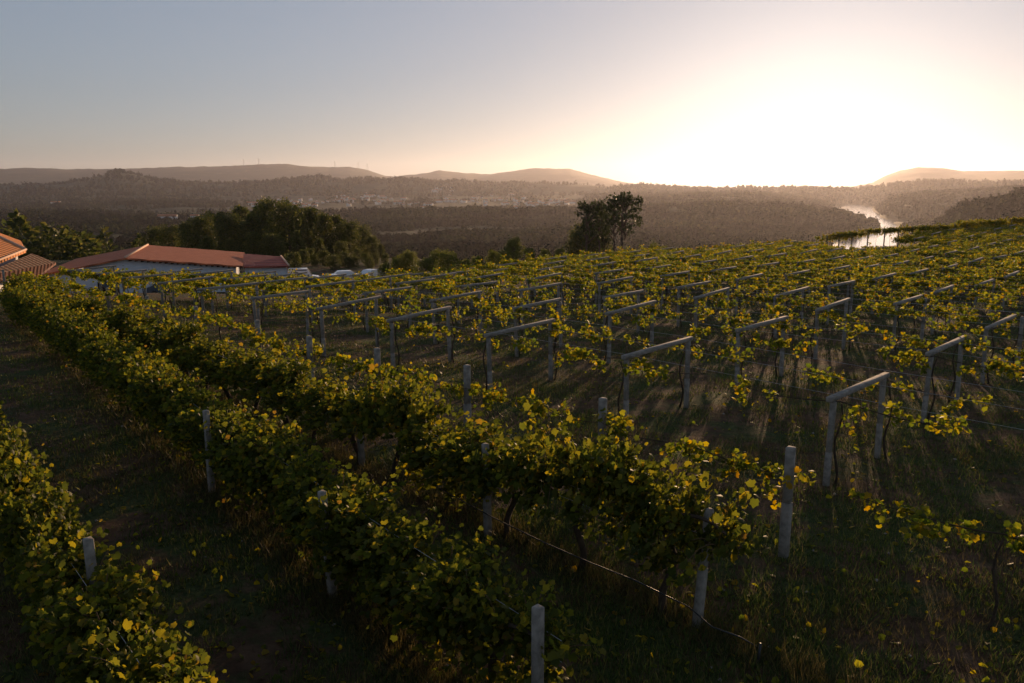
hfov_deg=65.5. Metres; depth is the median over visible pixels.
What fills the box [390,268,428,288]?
pergola vine
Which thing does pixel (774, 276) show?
pergola vine
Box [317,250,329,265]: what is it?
broadleaf tree
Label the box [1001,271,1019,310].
vine trellis
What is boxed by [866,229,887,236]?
pergola vine
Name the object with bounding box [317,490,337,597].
concrete post
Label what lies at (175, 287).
pergola vine
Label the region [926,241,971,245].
pergola vine
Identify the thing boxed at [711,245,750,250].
pergola vine
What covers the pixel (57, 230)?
wood
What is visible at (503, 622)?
hedgerow vine
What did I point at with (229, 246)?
eucalyptus tree
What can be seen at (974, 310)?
pergola vine
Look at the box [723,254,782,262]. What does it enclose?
pergola vine
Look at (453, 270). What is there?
pergola vine
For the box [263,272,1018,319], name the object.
trellis wire
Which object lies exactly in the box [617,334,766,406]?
pergola vine
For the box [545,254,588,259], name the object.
pergola vine
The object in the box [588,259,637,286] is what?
pergola vine
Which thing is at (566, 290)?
pergola vine
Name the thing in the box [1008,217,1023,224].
pergola vine
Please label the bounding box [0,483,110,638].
hedgerow vine
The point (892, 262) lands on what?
pergola vine
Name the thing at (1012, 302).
pergola vine
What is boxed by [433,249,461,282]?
bush
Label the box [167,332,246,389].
hedgerow vine
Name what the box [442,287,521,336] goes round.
pergola vine
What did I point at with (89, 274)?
pergola vine
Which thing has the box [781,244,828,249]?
pergola vine
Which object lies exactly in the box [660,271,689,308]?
vine trellis
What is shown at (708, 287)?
pergola vine
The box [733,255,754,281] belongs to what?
vine trellis
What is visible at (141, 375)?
hedgerow vine
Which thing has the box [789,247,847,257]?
pergola vine
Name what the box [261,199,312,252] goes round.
broadleaf tree
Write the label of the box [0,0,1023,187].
sky
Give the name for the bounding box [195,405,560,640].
trellis wire
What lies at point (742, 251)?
pergola vine
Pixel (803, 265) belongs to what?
pergola vine
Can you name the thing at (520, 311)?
pergola vine
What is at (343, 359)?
pergola vine
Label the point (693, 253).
pergola vine
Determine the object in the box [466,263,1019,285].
trellis wire
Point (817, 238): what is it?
pergola vine
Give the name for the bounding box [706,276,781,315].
pergola vine
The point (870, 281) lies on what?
pergola vine
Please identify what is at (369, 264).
broadleaf tree
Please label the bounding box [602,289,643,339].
vine trellis
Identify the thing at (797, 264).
trellis wire
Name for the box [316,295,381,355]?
vine trellis
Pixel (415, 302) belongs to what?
pergola vine
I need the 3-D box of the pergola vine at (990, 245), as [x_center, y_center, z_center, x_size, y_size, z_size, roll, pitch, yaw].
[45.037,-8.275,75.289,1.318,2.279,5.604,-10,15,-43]
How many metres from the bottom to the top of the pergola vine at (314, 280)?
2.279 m
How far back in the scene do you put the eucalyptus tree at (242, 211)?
191.07 m
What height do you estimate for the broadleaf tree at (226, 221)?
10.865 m
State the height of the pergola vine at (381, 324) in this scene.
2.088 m
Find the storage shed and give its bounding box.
[243,254,289,290]
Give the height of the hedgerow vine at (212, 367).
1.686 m
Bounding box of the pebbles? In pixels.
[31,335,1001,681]
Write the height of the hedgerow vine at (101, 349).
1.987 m
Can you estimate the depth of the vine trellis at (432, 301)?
35.32 m
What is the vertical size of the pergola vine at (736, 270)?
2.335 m
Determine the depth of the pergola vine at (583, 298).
35.29 m
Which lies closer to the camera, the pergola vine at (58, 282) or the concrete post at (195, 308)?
the concrete post at (195, 308)
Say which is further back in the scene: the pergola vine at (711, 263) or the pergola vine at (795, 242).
the pergola vine at (795, 242)
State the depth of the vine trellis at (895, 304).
32.98 m
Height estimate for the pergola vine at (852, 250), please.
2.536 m
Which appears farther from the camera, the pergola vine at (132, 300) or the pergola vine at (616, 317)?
the pergola vine at (132, 300)
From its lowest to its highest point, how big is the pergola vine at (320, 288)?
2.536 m
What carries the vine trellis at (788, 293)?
on the ground at (258, 632)
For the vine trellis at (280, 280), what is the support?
on the ground at (258, 632)
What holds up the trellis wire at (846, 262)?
attached to the vine trellis
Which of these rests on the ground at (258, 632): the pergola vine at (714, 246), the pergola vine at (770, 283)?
the pergola vine at (770, 283)
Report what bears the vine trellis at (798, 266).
on the ground at (258, 632)
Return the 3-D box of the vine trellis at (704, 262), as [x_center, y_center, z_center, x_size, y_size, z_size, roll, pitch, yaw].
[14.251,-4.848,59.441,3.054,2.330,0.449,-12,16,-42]
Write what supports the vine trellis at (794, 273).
on the ground at (258, 632)
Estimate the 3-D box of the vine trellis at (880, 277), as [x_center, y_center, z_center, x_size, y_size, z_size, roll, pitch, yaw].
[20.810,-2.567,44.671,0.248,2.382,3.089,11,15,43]
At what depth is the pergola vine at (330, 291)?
42.30 m
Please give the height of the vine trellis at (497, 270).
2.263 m
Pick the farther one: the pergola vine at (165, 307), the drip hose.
the pergola vine at (165, 307)
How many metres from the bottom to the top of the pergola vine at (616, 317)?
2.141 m
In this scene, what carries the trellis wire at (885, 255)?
attached to the vine trellis
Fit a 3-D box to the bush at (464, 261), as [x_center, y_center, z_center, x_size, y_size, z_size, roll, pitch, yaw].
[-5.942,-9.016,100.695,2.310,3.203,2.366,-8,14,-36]
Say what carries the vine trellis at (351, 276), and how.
on the ground at (258, 632)
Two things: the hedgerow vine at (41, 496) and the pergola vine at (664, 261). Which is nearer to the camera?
the hedgerow vine at (41, 496)
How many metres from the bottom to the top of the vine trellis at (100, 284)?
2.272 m
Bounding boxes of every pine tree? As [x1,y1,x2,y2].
[574,200,601,251]
[588,199,609,252]
[596,214,612,252]
[601,194,629,251]
[603,191,643,248]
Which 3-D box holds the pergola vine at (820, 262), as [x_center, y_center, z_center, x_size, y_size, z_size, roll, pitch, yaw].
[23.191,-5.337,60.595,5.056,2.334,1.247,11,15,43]
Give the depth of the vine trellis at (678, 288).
39.42 m
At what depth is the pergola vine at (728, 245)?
83.53 m
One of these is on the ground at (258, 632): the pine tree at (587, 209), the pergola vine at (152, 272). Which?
the pine tree at (587, 209)
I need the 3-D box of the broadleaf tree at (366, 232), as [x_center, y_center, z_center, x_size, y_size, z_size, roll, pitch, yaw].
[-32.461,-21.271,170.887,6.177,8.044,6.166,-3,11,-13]
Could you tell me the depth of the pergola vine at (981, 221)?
100.34 m
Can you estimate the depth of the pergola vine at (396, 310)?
32.91 m
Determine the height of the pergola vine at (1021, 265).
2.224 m
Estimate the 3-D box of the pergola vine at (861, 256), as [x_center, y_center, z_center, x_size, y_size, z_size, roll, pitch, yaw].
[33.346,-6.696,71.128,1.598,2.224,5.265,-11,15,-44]
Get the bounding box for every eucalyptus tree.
[174,221,194,247]
[197,236,215,249]
[222,238,238,251]
[227,204,249,251]
[237,213,266,253]
[242,232,264,254]
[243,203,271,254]
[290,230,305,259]
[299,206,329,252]
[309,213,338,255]
[312,238,327,259]
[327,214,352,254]
[376,244,384,257]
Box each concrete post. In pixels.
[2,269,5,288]
[82,536,96,584]
[106,288,110,310]
[145,296,149,320]
[193,306,198,321]
[202,410,215,492]
[254,320,261,350]
[306,336,313,378]
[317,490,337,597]
[357,423,364,465]
[374,347,380,386]
[463,364,471,429]
[481,443,491,536]
[531,604,544,682]
[598,397,606,449]
[692,507,713,627]
[778,446,795,557]
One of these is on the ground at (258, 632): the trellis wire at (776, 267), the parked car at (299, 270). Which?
the parked car at (299, 270)
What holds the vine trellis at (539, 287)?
on the ground at (258, 632)
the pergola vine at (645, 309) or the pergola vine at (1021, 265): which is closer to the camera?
the pergola vine at (645, 309)
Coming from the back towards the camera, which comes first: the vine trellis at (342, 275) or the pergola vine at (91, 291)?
the vine trellis at (342, 275)
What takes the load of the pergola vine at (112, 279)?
on the ground at (258, 632)
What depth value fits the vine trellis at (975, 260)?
56.22 m
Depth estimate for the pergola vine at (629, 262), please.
62.21 m
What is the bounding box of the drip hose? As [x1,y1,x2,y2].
[421,478,758,647]
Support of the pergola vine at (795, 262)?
attached to the vine trellis at (798, 266)
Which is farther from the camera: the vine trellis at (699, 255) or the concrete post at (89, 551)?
the vine trellis at (699, 255)
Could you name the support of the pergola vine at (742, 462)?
on the ground at (258, 632)
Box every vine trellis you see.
[67,265,118,296]
[96,269,146,304]
[120,273,175,309]
[157,276,214,316]
[160,268,202,299]
[189,269,235,303]
[197,282,260,329]
[222,274,267,308]
[241,271,277,299]
[250,290,309,335]
[261,277,307,315]
[269,272,308,302]
[306,280,355,322]
[308,273,345,306]
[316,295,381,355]
[339,273,372,301]
[351,276,392,309]
[362,286,412,331]
[381,273,412,303]
[386,306,451,373]
[395,278,436,316]
[403,272,427,298]
[422,272,456,306]
[429,290,482,343]
[441,270,468,297]
[455,281,498,322]
[468,273,503,307]
[483,268,514,297]
[484,318,554,392]
[494,262,518,282]
[512,298,561,356]
[518,282,561,329]
[526,272,563,311]
[534,266,563,297]
[539,260,565,285]
[544,256,567,275]
[586,256,609,276]
[590,261,615,291]
[594,268,623,302]
[596,276,633,317]
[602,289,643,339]
[605,300,656,363]
[621,336,692,428]
[634,257,657,283]
[645,264,671,294]
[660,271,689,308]
[676,281,710,326]
[680,254,700,279]
[693,259,716,289]
[693,287,729,340]
[710,266,736,300]
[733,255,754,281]
[734,316,788,387]
[735,273,769,314]
[756,262,778,292]
[767,253,786,273]
[773,286,808,337]
[783,270,810,306]
[796,259,815,287]
[813,298,850,359]
[822,372,889,486]
[825,280,855,324]
[827,256,845,283]
[828,265,850,296]
[860,265,880,292]
[871,273,896,313]
[890,294,926,350]
[892,260,909,289]
[907,268,928,304]
[920,335,967,422]
[930,285,953,334]
[940,264,957,293]
[966,257,983,289]
[972,279,995,316]
[980,314,1023,383]
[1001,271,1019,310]
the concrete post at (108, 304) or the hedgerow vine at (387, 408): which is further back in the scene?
the concrete post at (108, 304)
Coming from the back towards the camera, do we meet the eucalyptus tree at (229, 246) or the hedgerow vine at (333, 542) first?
the eucalyptus tree at (229, 246)
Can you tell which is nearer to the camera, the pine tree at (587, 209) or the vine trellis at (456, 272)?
the vine trellis at (456, 272)
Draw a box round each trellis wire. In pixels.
[52,536,151,680]
[78,270,1022,429]
[102,268,1023,409]
[124,266,1020,391]
[171,272,1017,362]
[191,270,1018,350]
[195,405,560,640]
[209,268,1016,339]
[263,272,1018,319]
[269,275,1022,327]
[301,271,1017,312]
[359,276,1022,312]
[372,274,1020,306]
[380,272,1012,300]
[428,267,1020,292]
[449,265,1021,288]
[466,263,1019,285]
[470,269,1014,296]
[473,262,1009,281]
[497,260,1015,278]
[552,258,1018,276]
[580,257,1018,273]
[611,256,1015,270]
[615,252,1019,264]
[619,255,998,268]
[643,249,999,259]
[648,254,1010,266]
[685,249,1005,258]
[719,247,1021,255]
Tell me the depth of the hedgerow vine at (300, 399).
18.92 m
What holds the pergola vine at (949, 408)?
on the ground at (258, 632)
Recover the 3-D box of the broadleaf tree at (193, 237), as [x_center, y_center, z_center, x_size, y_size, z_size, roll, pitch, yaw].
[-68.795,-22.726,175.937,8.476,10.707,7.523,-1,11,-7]
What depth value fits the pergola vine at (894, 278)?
45.47 m
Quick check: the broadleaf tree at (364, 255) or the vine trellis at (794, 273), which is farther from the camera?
the broadleaf tree at (364, 255)
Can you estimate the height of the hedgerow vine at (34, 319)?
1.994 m
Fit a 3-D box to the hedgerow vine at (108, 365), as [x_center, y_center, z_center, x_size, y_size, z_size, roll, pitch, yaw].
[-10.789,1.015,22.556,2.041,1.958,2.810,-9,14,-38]
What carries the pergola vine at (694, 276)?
attached to the vine trellis at (672, 274)
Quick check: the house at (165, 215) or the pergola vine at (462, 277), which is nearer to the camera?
the pergola vine at (462, 277)
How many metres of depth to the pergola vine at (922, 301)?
34.00 m
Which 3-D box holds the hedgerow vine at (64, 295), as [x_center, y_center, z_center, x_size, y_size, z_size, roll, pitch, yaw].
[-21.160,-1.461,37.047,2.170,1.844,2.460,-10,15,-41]
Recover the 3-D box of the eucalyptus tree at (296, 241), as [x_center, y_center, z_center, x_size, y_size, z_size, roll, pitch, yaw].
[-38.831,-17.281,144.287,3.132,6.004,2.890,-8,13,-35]
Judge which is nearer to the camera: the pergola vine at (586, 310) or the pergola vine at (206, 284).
the pergola vine at (586, 310)
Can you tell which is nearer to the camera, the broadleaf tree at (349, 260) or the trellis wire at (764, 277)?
the trellis wire at (764, 277)
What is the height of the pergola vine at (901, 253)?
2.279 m
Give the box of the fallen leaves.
[0,341,1023,682]
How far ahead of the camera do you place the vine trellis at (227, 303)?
49.66 m
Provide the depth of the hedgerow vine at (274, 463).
14.12 m
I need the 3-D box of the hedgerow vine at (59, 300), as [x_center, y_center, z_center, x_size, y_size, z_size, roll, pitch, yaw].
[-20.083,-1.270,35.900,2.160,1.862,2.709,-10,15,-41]
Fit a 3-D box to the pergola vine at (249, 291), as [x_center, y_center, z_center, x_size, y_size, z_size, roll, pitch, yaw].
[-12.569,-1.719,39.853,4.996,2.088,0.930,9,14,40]
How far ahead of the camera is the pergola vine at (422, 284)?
47.77 m
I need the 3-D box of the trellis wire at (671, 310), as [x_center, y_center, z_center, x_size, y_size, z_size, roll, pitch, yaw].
[-4.165,-2.239,37.998,54.769,1.595,1.377,10,15,42]
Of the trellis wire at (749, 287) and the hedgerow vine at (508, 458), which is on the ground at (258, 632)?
the hedgerow vine at (508, 458)
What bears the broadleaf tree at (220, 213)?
on the ground at (258, 632)
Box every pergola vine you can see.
[18,270,45,284]
[38,273,76,290]
[55,266,84,296]
[64,282,105,298]
[80,269,113,287]
[95,284,152,313]
[100,265,137,295]
[103,273,140,307]
[130,272,162,297]
[140,277,184,309]
[144,269,176,278]
[144,300,201,331]
[155,276,194,306]
[172,284,223,306]
[173,268,218,301]
[186,267,213,287]
[190,309,265,339]
[192,276,239,314]
[205,274,246,309]
[214,272,251,302]
[225,291,288,334]
[226,271,254,296]
[236,272,287,315]
[237,287,288,324]
[240,328,323,361]
[247,274,285,285]
[253,272,282,302]
[277,286,339,337]
[283,277,328,306]
[283,281,337,308]
[286,268,324,299]
[287,298,360,355]
[290,274,331,294]
[290,339,390,389]
[322,273,354,301]
[322,281,369,314]
[325,274,368,305]
[333,278,379,311]
[334,287,389,331]
[345,298,410,343]
[355,314,443,370]
[360,273,400,303]
[364,275,415,307]
[365,358,472,399]
[368,280,424,316]
[380,286,439,326]
[384,268,417,294]
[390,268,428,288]
[401,269,448,306]
[403,295,473,343]
[406,276,460,293]
[410,270,444,294]
[410,306,492,362]
[420,271,463,297]
[426,280,494,322]
[432,265,481,299]
[435,267,474,285]
[441,326,540,390]
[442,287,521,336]
[445,271,501,308]
[448,268,482,292]
[460,263,487,270]
[463,265,509,297]
[464,278,529,304]
[468,381,634,445]
[473,298,567,356]
[474,269,530,301]
[475,257,517,288]
[487,287,553,325]
[488,263,532,276]
[493,305,614,379]
[498,275,556,309]
[499,254,539,268]
[500,265,562,297]
[517,260,565,285]
[519,298,600,344]
[525,253,566,280]
[527,282,594,322]
[529,266,595,304]
[535,264,592,294]
[540,257,589,281]
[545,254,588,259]
[554,343,693,415]
[557,307,657,360]
[562,253,607,258]
[564,262,619,291]
[564,287,655,325]
[567,253,610,267]
[569,270,629,301]
[572,282,635,317]
[584,250,624,256]
[586,255,631,278]
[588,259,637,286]
[589,266,654,298]
[593,410,815,509]
[599,274,670,313]
[602,249,642,254]
[603,295,715,347]
[604,253,652,259]
[606,288,685,333]
[611,254,664,283]
[617,263,676,293]
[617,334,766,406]
[623,251,669,257]
[627,271,698,308]
[635,257,681,270]
[636,261,697,292]
[638,244,675,251]
[641,284,725,326]
[644,250,688,256]
[651,268,725,303]
[651,293,737,335]
[653,246,692,250]
[657,254,706,262]
[660,249,706,253]
[665,257,728,289]
[666,277,758,321]
[675,253,723,276]
[678,320,818,388]
[680,261,749,300]
[681,247,721,252]
[687,251,738,257]
[687,258,743,285]
[689,291,772,325]
[694,246,734,251]
[696,263,765,291]
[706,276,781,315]
[707,252,765,267]
[708,245,757,256]
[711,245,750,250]
[715,308,870,375]
[720,273,797,311]
[722,248,774,266]
[722,261,795,291]
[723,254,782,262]
[725,243,764,248]
[729,285,833,336]
[730,368,975,486]
[737,243,780,248]
[741,248,785,252]
[741,253,794,277]
[747,269,825,306]
[748,261,812,274]
[754,303,872,358]
[758,247,804,251]
[758,251,812,259]
[761,285,848,330]
[763,267,844,283]
[766,241,804,245]
[768,257,832,286]
[776,249,829,257]
[779,238,820,243]
[780,280,877,324]
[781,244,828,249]
[786,255,851,274]
[788,363,1012,458]
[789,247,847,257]
[789,266,869,298]
[792,292,916,347]
[795,243,839,248]
[801,254,862,264]
[804,249,851,254]
[805,278,877,317]
[811,264,884,294]
[813,256,874,275]
[815,236,837,242]
[816,248,866,255]
[822,232,844,239]
[828,233,850,241]
[829,263,897,293]
[829,274,926,311]
[830,245,879,253]
[836,230,856,243]
[842,343,1023,422]
[843,229,864,238]
[844,487,1023,629]
[845,254,901,260]
[845,258,914,276]
[848,231,869,243]
[850,245,890,250]
[850,266,945,292]
[851,301,955,350]
[856,254,911,259]
[858,226,880,234]
[859,261,925,270]
[859,293,970,333]
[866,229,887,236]
[871,249,912,257]
[872,328,1023,401]
[873,266,961,304]
[874,259,941,271]
[875,227,894,236]
[878,284,993,332]
[879,224,900,245]
[880,247,916,254]
[881,266,974,298]
[887,227,909,235]
[888,254,933,265]
[891,247,942,253]
[896,279,1011,324]
[899,245,934,249]
[901,261,993,293]
[902,224,925,232]
[902,254,958,260]
[913,317,1023,383]
[914,223,937,231]
[915,250,973,273]
[917,260,999,283]
[924,280,1023,318]
[925,246,992,254]
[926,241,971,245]
[928,224,953,229]
[931,235,973,242]
[933,257,1011,270]
[938,247,996,252]
[938,275,1023,301]
[942,257,1020,286]
[946,308,1018,363]
[949,220,972,227]
[950,242,1003,249]
[954,266,1023,310]
[956,219,976,228]
[957,241,1017,248]
[960,253,1023,264]
[963,302,1019,323]
[964,222,987,228]
[966,239,1021,246]
[974,253,1020,260]
[974,267,1023,304]
[977,218,1001,225]
[978,237,1023,243]
[979,296,1018,312]
[983,216,1007,224]
[984,234,1023,241]
[984,248,1023,256]
[987,263,1023,274]
[992,248,1023,253]
[995,221,1015,225]
[998,259,1023,271]
[1000,217,1023,224]
[1004,290,1023,308]
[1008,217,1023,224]
[1010,242,1023,249]
[1014,287,1023,294]
[1016,261,1023,267]
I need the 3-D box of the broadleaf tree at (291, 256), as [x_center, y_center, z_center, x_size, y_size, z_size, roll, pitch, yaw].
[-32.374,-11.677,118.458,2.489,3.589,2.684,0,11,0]
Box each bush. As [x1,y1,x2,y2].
[377,262,392,276]
[390,258,408,273]
[397,249,420,273]
[412,257,435,272]
[424,248,450,271]
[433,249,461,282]
[459,258,470,267]
[470,255,484,265]
[484,249,497,264]
[495,249,510,264]
[504,237,524,259]
[523,248,535,260]
[538,249,551,257]
[554,248,565,256]
[649,241,666,249]
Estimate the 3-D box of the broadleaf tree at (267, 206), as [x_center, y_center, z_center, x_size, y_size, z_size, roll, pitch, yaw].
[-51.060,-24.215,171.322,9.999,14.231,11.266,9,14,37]
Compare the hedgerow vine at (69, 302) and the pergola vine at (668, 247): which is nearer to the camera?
the hedgerow vine at (69, 302)
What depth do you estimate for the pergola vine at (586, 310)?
32.79 m
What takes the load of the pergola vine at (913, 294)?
attached to the vine trellis at (950, 287)
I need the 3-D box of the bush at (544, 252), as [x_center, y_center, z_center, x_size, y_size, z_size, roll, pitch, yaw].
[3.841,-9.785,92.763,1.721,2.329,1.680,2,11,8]
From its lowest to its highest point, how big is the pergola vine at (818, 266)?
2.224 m
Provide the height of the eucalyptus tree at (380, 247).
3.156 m
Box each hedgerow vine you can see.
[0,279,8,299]
[0,282,25,313]
[0,284,26,323]
[0,401,5,427]
[0,405,6,431]
[0,420,30,490]
[0,421,53,532]
[0,462,83,579]
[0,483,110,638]
[3,270,38,290]
[4,286,39,327]
[8,285,48,328]
[18,532,157,681]
[19,287,56,336]
[19,297,64,331]
[21,277,69,299]
[26,299,71,345]
[34,310,72,356]
[35,299,74,343]
[44,559,205,682]
[48,290,71,300]
[48,313,116,369]
[50,304,91,354]
[51,292,73,302]
[52,295,108,312]
[58,320,117,371]
[68,289,110,315]
[76,329,128,385]
[78,616,226,682]
[82,334,143,395]
[86,307,116,321]
[88,306,125,341]
[88,342,174,405]
[95,300,161,341]
[108,349,172,421]
[118,314,162,343]
[122,352,185,435]
[126,322,173,369]
[131,368,217,449]
[147,310,214,376]
[158,387,242,468]
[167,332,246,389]
[176,398,267,488]
[188,345,246,403]
[193,407,316,510]
[215,342,297,416]
[231,342,328,426]
[234,420,347,541]
[263,452,380,565]
[269,371,351,445]
[285,473,447,614]
[296,368,391,463]
[341,363,453,486]
[341,511,504,669]
[385,404,513,511]
[410,525,605,682]
[441,418,573,537]
[503,402,649,569]
[587,443,768,614]
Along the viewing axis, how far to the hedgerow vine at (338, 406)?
17.74 m
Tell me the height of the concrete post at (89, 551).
2.150 m
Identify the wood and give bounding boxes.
[0,168,1023,262]
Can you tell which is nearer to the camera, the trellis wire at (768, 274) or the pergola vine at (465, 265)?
the trellis wire at (768, 274)
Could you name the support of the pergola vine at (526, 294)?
on the ground at (258, 632)
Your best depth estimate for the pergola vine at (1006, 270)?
49.30 m
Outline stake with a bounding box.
[756,643,761,661]
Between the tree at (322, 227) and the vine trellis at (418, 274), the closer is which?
the vine trellis at (418, 274)
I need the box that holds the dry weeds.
[0,270,1023,682]
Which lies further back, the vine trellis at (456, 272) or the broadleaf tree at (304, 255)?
the broadleaf tree at (304, 255)
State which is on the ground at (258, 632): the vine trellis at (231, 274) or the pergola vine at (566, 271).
the vine trellis at (231, 274)
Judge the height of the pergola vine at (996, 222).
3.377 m
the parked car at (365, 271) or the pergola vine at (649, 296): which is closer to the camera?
the pergola vine at (649, 296)
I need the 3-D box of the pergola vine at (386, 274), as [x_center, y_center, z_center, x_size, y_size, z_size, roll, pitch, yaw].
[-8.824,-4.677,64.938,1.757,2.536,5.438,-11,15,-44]
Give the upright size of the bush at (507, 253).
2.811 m
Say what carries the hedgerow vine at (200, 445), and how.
on the ground at (258, 632)
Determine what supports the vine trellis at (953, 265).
on the ground at (258, 632)
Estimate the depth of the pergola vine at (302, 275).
59.20 m
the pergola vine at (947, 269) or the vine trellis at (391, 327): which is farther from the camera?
the pergola vine at (947, 269)
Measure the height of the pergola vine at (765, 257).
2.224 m
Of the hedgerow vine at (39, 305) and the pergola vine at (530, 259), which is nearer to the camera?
the hedgerow vine at (39, 305)
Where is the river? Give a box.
[833,204,902,248]
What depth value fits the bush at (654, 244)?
101.67 m
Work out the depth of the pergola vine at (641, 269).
54.32 m
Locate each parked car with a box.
[146,283,189,292]
[287,268,319,276]
[333,270,357,278]
[361,269,381,276]
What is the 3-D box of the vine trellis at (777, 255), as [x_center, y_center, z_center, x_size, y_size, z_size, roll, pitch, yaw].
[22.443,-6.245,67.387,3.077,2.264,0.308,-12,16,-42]
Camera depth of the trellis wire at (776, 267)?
49.93 m
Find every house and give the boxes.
[0,233,26,288]
[157,214,177,219]
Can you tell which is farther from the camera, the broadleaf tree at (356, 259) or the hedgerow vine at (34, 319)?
the broadleaf tree at (356, 259)
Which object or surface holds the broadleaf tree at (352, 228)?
on the ground at (258, 632)
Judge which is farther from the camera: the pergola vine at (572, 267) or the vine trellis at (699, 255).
the vine trellis at (699, 255)
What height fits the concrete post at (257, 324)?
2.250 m
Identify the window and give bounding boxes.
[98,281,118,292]
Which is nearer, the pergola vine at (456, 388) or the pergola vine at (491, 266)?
the pergola vine at (456, 388)
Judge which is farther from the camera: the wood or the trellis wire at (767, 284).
the wood
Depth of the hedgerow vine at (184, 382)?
18.82 m
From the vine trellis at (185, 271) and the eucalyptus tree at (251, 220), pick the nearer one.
the vine trellis at (185, 271)
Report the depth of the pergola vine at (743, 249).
75.83 m
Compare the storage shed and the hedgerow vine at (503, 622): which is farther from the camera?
the storage shed
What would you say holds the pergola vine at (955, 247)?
attached to the vine trellis
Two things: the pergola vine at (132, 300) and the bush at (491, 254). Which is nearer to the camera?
the pergola vine at (132, 300)
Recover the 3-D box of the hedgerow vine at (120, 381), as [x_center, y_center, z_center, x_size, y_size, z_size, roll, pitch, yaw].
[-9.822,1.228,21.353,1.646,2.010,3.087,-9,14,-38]
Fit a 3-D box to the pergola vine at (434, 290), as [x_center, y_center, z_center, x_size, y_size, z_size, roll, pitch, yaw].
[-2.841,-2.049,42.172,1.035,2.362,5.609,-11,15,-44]
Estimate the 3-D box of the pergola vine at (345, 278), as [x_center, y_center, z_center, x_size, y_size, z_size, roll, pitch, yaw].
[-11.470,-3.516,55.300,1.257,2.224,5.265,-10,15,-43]
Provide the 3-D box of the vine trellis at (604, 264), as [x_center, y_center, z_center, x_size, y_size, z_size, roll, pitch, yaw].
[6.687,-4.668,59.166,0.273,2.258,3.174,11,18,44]
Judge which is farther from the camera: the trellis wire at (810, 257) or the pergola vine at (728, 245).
the pergola vine at (728, 245)
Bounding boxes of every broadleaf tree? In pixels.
[139,225,171,245]
[156,223,181,246]
[180,214,219,249]
[196,210,229,249]
[210,213,245,251]
[251,196,297,256]
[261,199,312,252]
[262,233,286,257]
[285,251,301,267]
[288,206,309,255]
[299,249,310,263]
[306,248,314,263]
[310,253,318,265]
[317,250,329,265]
[327,254,342,270]
[332,240,348,256]
[335,219,362,255]
[339,251,350,266]
[344,256,353,267]
[348,224,373,257]
[352,248,361,259]
[352,256,359,267]
[360,252,369,263]
[363,234,379,257]
[364,257,374,268]
[369,253,379,264]
[381,253,388,263]
[562,221,603,256]
[581,235,612,254]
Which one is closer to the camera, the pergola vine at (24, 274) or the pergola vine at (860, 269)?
the pergola vine at (24, 274)
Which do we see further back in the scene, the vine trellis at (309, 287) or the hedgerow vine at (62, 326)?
the vine trellis at (309, 287)
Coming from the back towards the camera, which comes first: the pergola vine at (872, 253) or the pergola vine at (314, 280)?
the pergola vine at (872, 253)
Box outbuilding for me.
[0,253,55,281]
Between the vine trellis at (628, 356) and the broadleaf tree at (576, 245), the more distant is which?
the broadleaf tree at (576, 245)
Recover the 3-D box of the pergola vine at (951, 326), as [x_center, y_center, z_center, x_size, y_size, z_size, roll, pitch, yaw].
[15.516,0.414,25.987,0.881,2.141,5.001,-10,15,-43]
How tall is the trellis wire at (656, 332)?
1.088 m
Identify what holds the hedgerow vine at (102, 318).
on the ground at (258, 632)
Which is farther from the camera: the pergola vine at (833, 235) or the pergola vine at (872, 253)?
the pergola vine at (833, 235)
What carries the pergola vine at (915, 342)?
attached to the vine trellis at (932, 352)
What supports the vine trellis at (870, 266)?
on the ground at (258, 632)
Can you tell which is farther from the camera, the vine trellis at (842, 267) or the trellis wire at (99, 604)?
the vine trellis at (842, 267)
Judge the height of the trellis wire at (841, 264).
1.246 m
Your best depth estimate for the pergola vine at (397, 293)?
40.28 m
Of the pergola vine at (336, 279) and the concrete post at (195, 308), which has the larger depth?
the pergola vine at (336, 279)
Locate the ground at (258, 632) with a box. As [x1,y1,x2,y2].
[0,164,1023,682]
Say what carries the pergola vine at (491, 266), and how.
attached to the vine trellis at (497, 270)
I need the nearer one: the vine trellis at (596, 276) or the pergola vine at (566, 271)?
the vine trellis at (596, 276)
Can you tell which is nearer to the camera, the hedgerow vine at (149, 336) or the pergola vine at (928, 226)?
the hedgerow vine at (149, 336)
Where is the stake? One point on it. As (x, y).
(759, 650)
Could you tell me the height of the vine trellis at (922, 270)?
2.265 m
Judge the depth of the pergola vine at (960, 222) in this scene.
100.69 m
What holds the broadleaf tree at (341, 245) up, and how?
on the ground at (258, 632)
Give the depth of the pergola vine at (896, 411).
15.90 m
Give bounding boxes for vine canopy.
[171,218,1023,289]
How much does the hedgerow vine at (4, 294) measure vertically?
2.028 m
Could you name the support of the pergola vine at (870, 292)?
on the ground at (258, 632)
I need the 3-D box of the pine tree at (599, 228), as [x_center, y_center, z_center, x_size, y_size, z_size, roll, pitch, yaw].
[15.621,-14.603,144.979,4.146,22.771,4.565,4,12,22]
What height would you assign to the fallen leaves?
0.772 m
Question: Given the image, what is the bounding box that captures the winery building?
[43,244,243,292]
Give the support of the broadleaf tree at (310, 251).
on the ground at (258, 632)
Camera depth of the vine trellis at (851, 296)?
40.49 m

